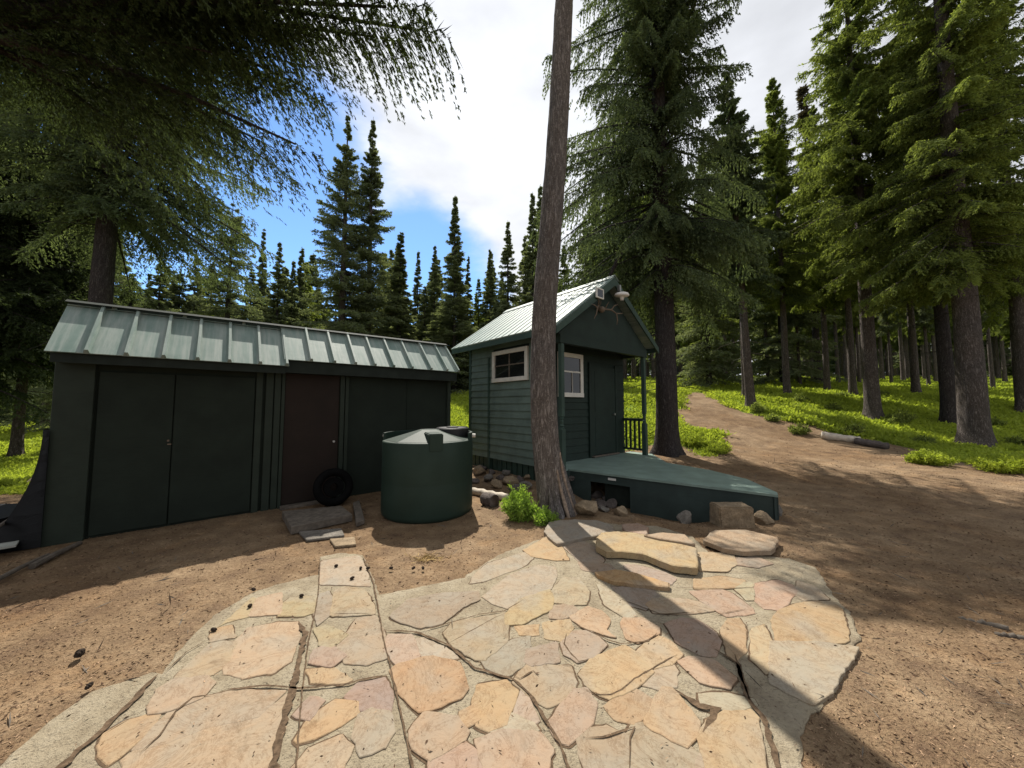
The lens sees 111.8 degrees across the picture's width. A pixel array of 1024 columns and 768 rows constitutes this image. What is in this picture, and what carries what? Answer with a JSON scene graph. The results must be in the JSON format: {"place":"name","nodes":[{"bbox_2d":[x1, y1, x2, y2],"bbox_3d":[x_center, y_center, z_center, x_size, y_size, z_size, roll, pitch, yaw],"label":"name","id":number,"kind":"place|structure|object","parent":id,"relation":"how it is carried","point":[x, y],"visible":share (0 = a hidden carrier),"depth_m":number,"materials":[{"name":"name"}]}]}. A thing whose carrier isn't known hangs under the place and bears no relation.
{"place":"outdoors","nodes":[
{"label":"outdoors","id":0,"kind":"place"},
{"bbox_2d":[0,391,1023,767],"bbox_3d":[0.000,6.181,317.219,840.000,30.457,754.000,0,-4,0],"label":"ground","id":1,"kind":"structure","parent":0,"point":[742,461],"depth_m":3.40,"materials":[{"name":"brown soil"}]},
{"bbox_2d":[0,504,16,527],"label":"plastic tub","id":2,"kind":"object","parent":1,"relation":"on","point":[6,510],"depth_m":4.46,"materials":[{"name":"grey plastic"}]},
{"bbox_2d":[0,227,87,432],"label":"conifer tree","id":3,"kind":"object","parent":1,"relation":"on","point":[47,398],"visible":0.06,"depth_m":16.85,"materials":[{"name":"green plant"}]},
{"bbox_2d":[28,541,82,568],"bbox_3d":[-4.965,1.852,3.792,0.060,0.068,0.652,2,-4,-23],"label":"pole","id":4,"kind":"object","parent":1,"relation":"on","point":[39,562],"visible":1,"depth_m":3.70,"materials":[{"name":"grey wood"}]},
{"bbox_2d":[0,68,153,456],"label":"conifer tree","id":5,"kind":"object","parent":1,"relation":"on","point":[52,295],"visible":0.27,"depth_m":10.67,"materials":[{"name":"green plant"}]},
{"bbox_2d":[0,59,169,428],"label":"conifer tree","id":6,"kind":"object","parent":1,"relation":"on","point":[19,321],"visible":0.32,"depth_m":10.28,"materials":[{"name":"green plant"}]},
{"bbox_2d":[0,16,281,350],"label":"conifer tree","id":7,"kind":"object","parent":1,"relation":"on","point":[108,208],"visible":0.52,"depth_m":8.88,"materials":[{"name":"green plant"}]},
{"bbox_2d":[134,261,181,311],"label":"conifer tree","id":8,"kind":"object","parent":1,"relation":"on","point":[162,288],"visible":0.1,"depth_m":28.84,"materials":[{"name":"green plant"}]},
{"bbox_2d":[167,273,193,313],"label":"conifer tree","id":9,"kind":"object","parent":1,"relation":"on","point":[179,301],"visible":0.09,"depth_m":31.03,"materials":[{"name":"green plant"}]},
{"bbox_2d":[182,256,208,314],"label":"conifer tree","id":10,"kind":"object","parent":1,"relation":"on","point":[194,289],"visible":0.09,"depth_m":32.52,"materials":[{"name":"green plant"}]},
{"bbox_2d":[183,203,270,320],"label":"conifer tree","id":11,"kind":"object","parent":1,"relation":"on","point":[230,307],"visible":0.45,"depth_m":20.21,"materials":[{"name":"green plant"}]},
{"bbox_2d":[0,0,466,232],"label":"conifer tree","id":12,"kind":"object","parent":1,"relation":"on","point":[191,34],"visible":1,"depth_m":2.71,"materials":[{"name":"green plant"}]},
{"bbox_2d":[40,299,459,546],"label":"shed","id":13,"kind":"structure","parent":1,"relation":"on","point":[160,418],"depth_m":5.05,"materials":[{"name":"green paint"}]},
{"bbox_2d":[0,429,49,552],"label":"tarp","id":14,"kind":"object","parent":13,"relation":"hanging from","point":[23,524],"visible":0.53,"depth_m":3.97,"materials":[{"name":"black plastic"}]},
{"bbox_2d":[88,371,174,535],"bbox_3d":[-4.950,0.871,4.543,0.690,2.040,0.087,3,-5,-40],"label":"door","id":15,"kind":"structure","parent":13,"relation":"in","point":[131,472],"depth_m":4.53,"materials":[{"name":"green paint"}]},
{"bbox_2d":[168,375,254,523],"bbox_3d":[-4.360,0.904,5.082,0.890,2.040,0.032,3,-5,-40],"label":"door","id":16,"kind":"structure","parent":13,"relation":"in","point":[211,461],"depth_m":5.04,"materials":[{"name":"green paint"}]},
{"bbox_2d":[281,374,339,504],"bbox_3d":[-3.391,0.878,5.883,0.820,2.170,0.077,3,-5,-40],"label":"door","id":17,"kind":"structure","parent":13,"relation":"in","point":[311,408],"depth_m":5.85,"materials":[{"name":"wood"}]},
{"bbox_2d":[234,271,268,322],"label":"conifer tree","id":18,"kind":"object","parent":1,"relation":"on","point":[256,301],"visible":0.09,"depth_m":27.65,"materials":[{"name":"green plant"}]},
{"bbox_2d":[253,229,268,322],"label":"conifer tree","id":19,"kind":"object","parent":1,"relation":"on","point":[261,284],"visible":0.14,"depth_m":34.71,"materials":[{"name":"green plant"}]},
{"bbox_2d":[259,242,294,324],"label":"conifer tree","id":20,"kind":"object","parent":1,"relation":"on","point":[275,300],"visible":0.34,"depth_m":28.34,"materials":[{"name":"green plant"}]},
{"bbox_2d":[282,261,301,325],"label":"conifer tree","id":21,"kind":"object","parent":1,"relation":"on","point":[291,312],"visible":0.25,"depth_m":30.41,"materials":[{"name":"green plant"}]},
{"bbox_2d":[291,247,310,326],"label":"conifer tree","id":22,"kind":"object","parent":1,"relation":"on","point":[301,283],"visible":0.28,"depth_m":33.52,"materials":[{"name":"green plant"}]},
{"bbox_2d":[286,262,323,328],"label":"conifer tree","id":23,"kind":"object","parent":1,"relation":"on","point":[309,289],"visible":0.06,"depth_m":40.65,"materials":[{"name":"green plant"}]},
{"bbox_2d":[296,253,333,326],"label":"conifer tree","id":24,"kind":"object","parent":1,"relation":"on","point":[312,259],"visible":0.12,"depth_m":45.70,"materials":[{"name":"green plant"}]},
{"bbox_2d":[282,506,351,534],"bbox_3d":[-2.793,1.899,4.967,0.747,0.100,0.867,3,-5,-40],"label":"step board","id":25,"kind":"object","parent":1,"relation":"on","point":[296,521],"visible":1,"depth_m":4.79,"materials":[{"name":"grey wood"}]},
{"bbox_2d":[299,528,343,541],"bbox_3d":[-2.416,1.903,4.391,0.552,0.030,0.364,1,-4,-22],"label":"stone slab","id":26,"kind":"object","parent":1,"relation":"on","point":[315,535],"depth_m":4.34,"materials":[{"name":"grey stone"}]},
{"bbox_2d":[313,468,352,505],"bbox_3d":[-2.938,1.695,5.710,0.610,0.592,0.264,3,-5,-42],"label":"tire","id":27,"kind":"object","parent":1,"relation":"on","point":[319,495],"visible":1,"depth_m":5.67,"materials":[{"name":"rubber"}]},
{"bbox_2d":[330,537,355,548],"bbox_3d":[-2.021,1.893,4.138,0.335,0.030,0.264,1,-4,-16],"label":"stone slab","id":28,"kind":"object","parent":1,"relation":"on","point":[345,542],"depth_m":4.10,"materials":[{"name":"beige stone"}]},
{"bbox_2d":[292,115,395,335],"bbox_3d":[-11.950,-8.721,24.227,8.225,22.060,9.381,-3,-5,42],"label":"conifer tree","id":29,"kind":"object","parent":1,"relation":"on","point":[343,173],"visible":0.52,"depth_m":24.20,"materials":[{"name":"green plant"}]},
{"bbox_2d":[353,501,364,526],"bbox_3d":[-2.317,1.935,5.229,0.112,0.060,1.179,2,-4,-27],"label":"wood block","id":30,"kind":"object","parent":1,"relation":"on","point":[359,516],"depth_m":5.03,"materials":[{"name":"grey wood"}]},
{"bbox_2d":[321,117,407,337],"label":"conifer tree","id":31,"kind":"object","parent":1,"relation":"on","point":[372,177],"visible":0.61,"depth_m":25.89,"materials":[{"name":"green plant"}]},
{"bbox_2d":[372,250,411,336],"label":"conifer tree","id":32,"kind":"object","parent":1,"relation":"on","point":[385,290],"visible":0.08,"depth_m":32.08,"materials":[{"name":"green plant"}]},
{"bbox_2d":[382,232,417,339],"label":"conifer tree","id":33,"kind":"object","parent":1,"relation":"on","point":[403,330],"visible":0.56,"depth_m":27.25,"materials":[{"name":"green plant"}]},
{"bbox_2d":[412,250,423,328],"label":"conifer tree","id":34,"kind":"object","parent":1,"relation":"on","point":[416,297],"visible":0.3,"depth_m":38.61,"materials":[{"name":"green plant"}]},
{"bbox_2d":[410,286,437,342],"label":"conifer tree","id":35,"kind":"object","parent":1,"relation":"on","point":[425,317],"visible":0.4,"depth_m":31.26,"materials":[{"name":"green plant"}]},
{"bbox_2d":[381,426,474,523],"bbox_3d":[-1.336,1.345,5.528,1.489,1.306,1.400,0,-4,0],"label":"water tank","id":36,"kind":"object","parent":1,"relation":"on","point":[426,476],"visible":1,"depth_m":4.93,"materials":[{"name":"plastic"}]},
{"bbox_2d":[0,519,860,767],"bbox_3d":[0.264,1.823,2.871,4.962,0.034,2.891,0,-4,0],"label":"flagstone paving","id":37,"kind":"structure","parent":1,"relation":"on","point":[732,735],"depth_m":2.11,"materials":[{"name":"stone"}]},
{"bbox_2d":[55,558,780,767],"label":"dirt joints","id":38,"kind":"object","parent":37,"relation":"on","point":[293,688],"visible":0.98,"depth_m":1.92,"materials":[{"name":"brown soil"}]},
{"bbox_2d":[94,537,850,767],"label":"dirt cracks","id":39,"kind":"object","parent":37,"relation":"on","point":[100,763],"visible":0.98,"depth_m":2.07,"materials":[{"name":"brown soil"}]},
{"bbox_2d":[544,519,614,546],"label":"stone slab","id":40,"kind":"structure","parent":37,"relation":"on","point":[557,533],"depth_m":4.41,"materials":[{"name":"stone"}]},
{"bbox_2d":[595,569,669,590],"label":"stone slab","id":41,"kind":"structure","parent":37,"relation":"on","point":[616,577],"depth_m":3.18,"materials":[{"name":"stone"}]},
{"bbox_2d":[622,523,648,534],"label":"stone slab","id":42,"kind":"structure","parent":37,"relation":"on","point":[638,528],"depth_m":4.37,"materials":[{"name":"stone"}]},
{"bbox_2d":[596,531,697,574],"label":"stone slab","id":43,"kind":"structure","parent":37,"relation":"on","point":[675,557],"depth_m":3.71,"materials":[{"name":"stone"}]},
{"bbox_2d":[644,532,694,546],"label":"stone slab","id":44,"kind":"structure","parent":37,"relation":"on","point":[683,539],"depth_m":4.01,"materials":[{"name":"stone"}]},
{"bbox_2d":[703,530,778,555],"bbox_3d":[2.674,1.845,4.060,0.843,0.055,0.645,3,-5,-41],"label":"stone slab","id":45,"kind":"object","parent":37,"relation":"on","point":[743,542],"depth_m":3.96,"materials":[{"name":"stone"}]},
{"bbox_2d":[422,246,444,341],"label":"conifer tree","id":46,"kind":"object","parent":1,"relation":"on","point":[436,292],"visible":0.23,"depth_m":33.48,"materials":[{"name":"green plant"}]},
{"bbox_2d":[422,259,478,393],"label":"conifer tree","id":47,"kind":"object","parent":1,"relation":"on","point":[451,305],"visible":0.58,"depth_m":27.45,"materials":[{"name":"green plant"}]},
{"bbox_2d":[431,196,474,389],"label":"conifer tree","id":48,"kind":"object","parent":1,"relation":"on","point":[456,243],"visible":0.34,"depth_m":30.55,"materials":[{"name":"green plant"}]},
{"bbox_2d":[467,278,488,384],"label":"conifer tree","id":49,"kind":"object","parent":1,"relation":"on","point":[476,306],"visible":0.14,"depth_m":34.51,"materials":[{"name":"green plant"}]},
{"bbox_2d":[478,249,496,327],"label":"conifer tree","id":50,"kind":"object","parent":1,"relation":"on","point":[490,294],"visible":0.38,"depth_m":33.44,"materials":[{"name":"green plant"}]},
{"bbox_2d":[480,492,498,507],"bbox_3d":[-0.361,1.904,5.676,0.291,0.236,0.231,-3,-5,39],"label":"rock","id":51,"kind":"object","parent":1,"relation":"on","point":[489,499],"visible":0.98,"depth_m":5.61,"materials":[{"name":"grey stone"}]},
{"bbox_2d":[489,222,520,320],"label":"conifer tree","id":52,"kind":"object","parent":1,"relation":"on","point":[501,307],"visible":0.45,"depth_m":30.44,"materials":[{"name":"green plant"}]},
{"bbox_2d":[0,374,1023,494],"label":"ground cover","id":53,"kind":"object","parent":1,"relation":"on","point":[16,473],"visible":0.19,"depth_m":14.78,"materials":[{"name":"green plant"}]},
{"bbox_2d":[0,421,1023,767],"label":"needle litter","id":54,"kind":"object","parent":1,"relation":"on","point":[578,639],"visible":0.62,"depth_m":2.54,"materials":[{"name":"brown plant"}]},
{"bbox_2d":[499,480,540,522],"bbox_3d":[0.115,1.718,5.013,0.576,0.628,0.558,-3,-5,41],"label":"shrub","id":55,"kind":"object","parent":1,"relation":"on","point":[520,509],"visible":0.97,"depth_m":4.94,"materials":[{"name":"green plant"}]},
{"bbox_2d":[512,235,531,305],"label":"conifer tree","id":56,"kind":"object","parent":1,"relation":"on","point":[521,273],"visible":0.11,"depth_m":34.55,"materials":[{"name":"green plant"}]},
{"bbox_2d":[516,192,538,304],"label":"conifer tree","id":57,"kind":"object","parent":1,"relation":"on","point":[530,257],"visible":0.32,"depth_m":29.51,"materials":[{"name":"green plant"}]},
{"bbox_2d":[530,505,560,526],"bbox_3d":[0.448,1.854,4.859,0.419,0.336,0.391,2,-4,-29],"label":"shrub","id":58,"kind":"object","parent":1,"relation":"on","point":[545,516],"visible":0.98,"depth_m":4.79,"materials":[{"name":"green plant"}]},
{"bbox_2d":[530,0,576,519],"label":"conifer tree","id":59,"kind":"object","parent":1,"relation":"on","point":[554,490],"visible":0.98,"depth_m":5.45,"materials":[{"name":"brown plant"}]},
{"bbox_2d":[451,275,658,480],"bbox_3d":[1.101,-0.055,9.325,4.014,4.755,3.920,3,-5,-40],"label":"cabin","id":60,"kind":"object","parent":1,"relation":"on","point":[592,352],"visible":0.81,"depth_m":8.36,"materials":[{"name":"wood"}]},
{"bbox_2d":[491,346,528,382],"bbox_3d":[-0.069,-0.440,8.156,0.064,0.760,1.290,3,-5,-40],"label":"window","id":61,"kind":"structure","parent":60,"relation":"in","point":[508,365],"depth_m":8.11,"materials":[{"name":"white paint"}]},
{"bbox_2d":[557,351,583,396],"bbox_3d":[1.371,-0.207,8.039,0.890,1.020,0.047,3,-5,-40],"label":"window","id":62,"kind":"structure","parent":60,"relation":"in","point":[573,363],"depth_m":8.10,"materials":[{"name":"white paint"}]},
{"bbox_2d":[592,366,615,454],"bbox_3d":[2.353,0.667,8.800,1.000,2.190,0.084,3,-5,-40],"label":"door","id":63,"kind":"structure","parent":60,"relation":"in","point":[603,379],"depth_m":8.79,"materials":[{"name":"wood"}]},
{"bbox_2d":[574,500,597,514],"bbox_3d":[1.136,1.882,5.254,0.360,0.282,0.416,-2,-4,34],"label":"rock","id":64,"kind":"object","parent":1,"relation":"on","point":[584,507],"visible":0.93,"depth_m":5.13,"materials":[{"name":"beige stone"}]},
{"bbox_2d":[527,0,772,457],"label":"conifer tree","id":65,"kind":"object","parent":1,"relation":"on","point":[640,152],"visible":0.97,"depth_m":10.09,"materials":[{"name":"green plant"}]},
{"bbox_2d":[566,452,778,522],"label":"deck","id":66,"kind":"structure","parent":1,"relation":"on","point":[651,485],"depth_m":6.05,"materials":[{"name":"paint"}]},
{"bbox_2d":[674,265,700,378],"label":"conifer tree","id":67,"kind":"object","parent":1,"relation":"on","point":[696,338],"visible":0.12,"depth_m":37.62,"materials":[{"name":"green plant"}]},
{"bbox_2d":[681,432,717,447],"bbox_3d":[5.860,1.784,10.915,1.123,0.574,0.957,0,-4,0],"label":"shrub","id":68,"kind":"object","parent":1,"relation":"on","point":[698,440],"visible":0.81,"depth_m":10.73,"materials":[{"name":"green plant"}]},
{"bbox_2d":[701,442,732,454],"bbox_3d":[6.008,1.893,10.155,0.926,0.420,0.647,0,-4,0],"label":"shrub","id":69,"kind":"object","parent":1,"relation":"on","point":[715,447],"visible":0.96,"depth_m":10.05,"materials":[{"name":"green plant"}]},
{"bbox_2d":[675,146,759,387],"bbox_3d":[13.550,-8.249,24.383,5.962,18.200,5.870,-3,-4,36],"label":"conifer tree","id":70,"kind":"object","parent":1,"relation":"on","point":[710,370],"visible":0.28,"depth_m":23.71,"materials":[{"name":"green plant"}]},
{"bbox_2d":[709,502,754,527],"bbox_3d":[3.054,1.825,4.821,0.475,0.318,0.301,0,-4,6],"label":"stone block","id":71,"kind":"object","parent":1,"relation":"on","point":[732,514],"depth_m":4.70,"materials":[{"name":"beige stone"}]},
{"bbox_2d":[697,71,789,406],"bbox_3d":[10.674,-6.992,16.556,3.769,16.750,3.524,-1,-4,14],"label":"conifer tree","id":72,"kind":"object","parent":1,"relation":"on","point":[742,147],"visible":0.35,"depth_m":16.07,"materials":[{"name":"green plant"}]},
{"bbox_2d":[715,216,771,395],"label":"conifer tree","id":73,"kind":"object","parent":1,"relation":"on","point":[755,222],"visible":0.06,"depth_m":17.78,"materials":[{"name":"green plant"}]},
{"bbox_2d":[754,510,774,524],"bbox_3d":[3.522,1.879,4.841,0.265,0.219,0.203,3,-4,-36],"label":"rock","id":74,"kind":"object","parent":1,"relation":"on","point":[762,517],"visible":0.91,"depth_m":4.80,"materials":[{"name":"beige stone"}]},
{"bbox_2d":[727,121,847,384],"bbox_3d":[20.173,-10.165,26.596,7.504,22.042,7.622,1,-4,-18],"label":"conifer tree","id":75,"kind":"object","parent":1,"relation":"on","point":[770,363],"visible":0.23,"depth_m":25.53,"materials":[{"name":"green plant"}]},
{"bbox_2d":[748,77,831,392],"bbox_3d":[15.438,-8.707,20.254,4.566,19.250,4.808,-2,-4,33],"label":"conifer tree","id":76,"kind":"object","parent":1,"relation":"on","point":[778,155],"visible":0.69,"depth_m":19.65,"materials":[{"name":"green plant"}]},
{"bbox_2d":[785,215,811,383],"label":"conifer tree","id":77,"kind":"object","parent":1,"relation":"on","point":[795,321],"visible":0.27,"depth_m":25.12,"materials":[{"name":"green plant"}]},
{"bbox_2d":[793,82,826,380],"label":"conifer tree","id":78,"kind":"object","parent":1,"relation":"on","point":[802,91],"visible":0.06,"depth_m":28.16,"materials":[{"name":"green plant"}]},
{"bbox_2d":[627,334,1011,376],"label":"wood","id":79,"kind":"object","parent":1,"relation":"on","point":[897,364],"visible":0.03,"depth_m":72.95,"materials":[{"name":"brown wood"}]},
{"bbox_2d":[783,104,857,389],"bbox_3d":[19.057,-8.505,21.688,4.010,18.753,3.916,2,-4,-24],"label":"conifer tree","id":80,"kind":"object","parent":1,"relation":"on","point":[825,341],"visible":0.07,"depth_m":21.21,"materials":[{"name":"green plant"}]},
{"bbox_2d":[820,303,844,381],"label":"conifer tree","id":81,"kind":"object","parent":1,"relation":"on","point":[835,312],"visible":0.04,"depth_m":28.15,"materials":[{"name":"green plant"}]},
{"bbox_2d":[820,432,860,442],"bbox_3d":[11.128,1.831,11.752,0.977,0.400,0.282,-2,-4,31],"label":"log","id":82,"kind":"object","parent":1,"relation":"on","point":[835,436],"visible":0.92,"depth_m":11.71,"materials":[{"name":"grey wood"}]},
{"bbox_2d":[798,103,884,394],"bbox_3d":[18.693,-8.186,19.371,4.666,18.250,4.318,0,-4,0],"label":"conifer tree","id":83,"kind":"object","parent":1,"relation":"on","point":[852,378],"visible":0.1,"depth_m":19.24,"materials":[{"name":"green plant"}]},
{"bbox_2d":[830,302,858,378],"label":"conifer tree","id":84,"kind":"object","parent":1,"relation":"on","point":[845,358],"visible":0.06,"depth_m":32.18,"materials":[{"name":"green plant"}]},
{"bbox_2d":[839,299,861,381],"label":"conifer tree","id":85,"kind":"object","parent":1,"relation":"on","point":[856,323],"visible":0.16,"depth_m":25.13,"materials":[{"name":"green plant"}]},
{"bbox_2d":[854,438,889,448],"bbox_3d":[11.484,1.906,11.077,0.254,0.315,0.806,1,-4,-16],"label":"log","id":86,"kind":"object","parent":1,"relation":"on","point":[871,443],"visible":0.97,"depth_m":10.99,"materials":[{"name":"wood"}]},
{"bbox_2d":[775,0,970,419],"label":"conifer tree","id":87,"kind":"object","parent":1,"relation":"on","point":[858,81],"visible":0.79,"depth_m":14.39,"materials":[{"name":"green plant"}]},
{"bbox_2d":[857,285,906,378],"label":"conifer tree","id":88,"kind":"object","parent":1,"relation":"on","point":[881,359],"visible":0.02,"depth_m":35.15,"materials":[{"name":"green plant"}]},
{"bbox_2d":[871,267,903,382],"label":"conifer tree","id":89,"kind":"object","parent":1,"relation":"on","point":[888,326],"visible":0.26,"depth_m":26.14,"materials":[{"name":"green plant"}]},
{"bbox_2d":[882,298,906,379],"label":"conifer tree","id":90,"kind":"object","parent":1,"relation":"on","point":[902,364],"visible":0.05,"depth_m":31.13,"materials":[{"name":"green plant"}]},
{"bbox_2d":[885,319,918,378],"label":"conifer tree","id":91,"kind":"object","parent":1,"relation":"on","point":[906,354],"visible":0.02,"depth_m":42.76,"materials":[{"name":"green plant"}]},
{"bbox_2d":[871,106,950,392],"bbox_3d":[23.265,-9.193,20.497,5.077,20.250,4.757,0,-4,0],"label":"conifer tree","id":92,"kind":"object","parent":1,"relation":"on","point":[914,369],"visible":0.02,"depth_m":20.09,"materials":[{"name":"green plant"}]},
{"bbox_2d":[902,321,930,378],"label":"conifer tree","id":93,"kind":"object","parent":1,"relation":"on","point":[919,340],"visible":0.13,"depth_m":37.60,"materials":[{"name":"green plant"}]},
{"bbox_2d":[903,300,934,384],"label":"conifer tree","id":94,"kind":"object","parent":1,"relation":"on","point":[924,315],"visible":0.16,"depth_m":24.10,"materials":[{"name":"green plant"}]},
{"bbox_2d":[828,0,1023,447],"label":"conifer tree","id":95,"kind":"object","parent":1,"relation":"on","point":[948,271],"visible":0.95,"depth_m":11.30,"materials":[{"name":"green plant"}]},
{"bbox_2d":[915,311,937,381],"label":"conifer tree","id":96,"kind":"object","parent":1,"relation":"on","point":[932,334],"visible":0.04,"depth_m":29.13,"materials":[{"name":"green plant"}]},
{"bbox_2d":[901,448,962,465],"bbox_3d":[10.345,1.830,8.582,0.897,0.527,0.831,0,-4,0],"label":"shrub","id":97,"kind":"object","parent":1,"relation":"on","point":[922,456],"visible":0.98,"depth_m":8.48,"materials":[{"name":"green plant"}]},
{"bbox_2d":[866,0,1023,423],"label":"conifer tree","id":98,"kind":"object","parent":1,"relation":"on","point":[946,380],"visible":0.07,"depth_m":13.47,"materials":[{"name":"green plant"}]},
{"bbox_2d":[929,0,1023,412],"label":"conifer tree","id":99,"kind":"object","parent":1,"relation":"on","point":[1014,304],"visible":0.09,"depth_m":15.64,"materials":[{"name":"green plant"}]},
{"bbox_2d":[964,451,1023,473],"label":"shrub","id":100,"kind":"object","parent":1,"relation":"on","point":[1009,464],"visible":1,"depth_m":7.70,"materials":[{"name":"green plant"}]},
{"bbox_2d":[980,292,1010,387],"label":"conifer tree","id":101,"kind":"object","parent":1,"relation":"on","point":[990,361],"visible":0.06,"depth_m":22.08,"materials":[{"name":"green plant"}]},
{"bbox_2d":[982,312,1011,381],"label":"conifer tree","id":102,"kind":"object","parent":1,"relation":"on","point":[1003,364],"visible":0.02,"depth_m":27.13,"materials":[{"name":"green plant"}]},
{"bbox_2d":[994,308,1011,368],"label":"conifer tree","id":103,"kind":"object","parent":1,"relation":"on","point":[1004,330],"visible":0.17,"depth_m":24.37,"materials":[{"name":"green plant"}]},
{"bbox_2d":[41,0,1023,375],"label":"sky","id":104,"kind":"structure","parent":0,"point":[492,158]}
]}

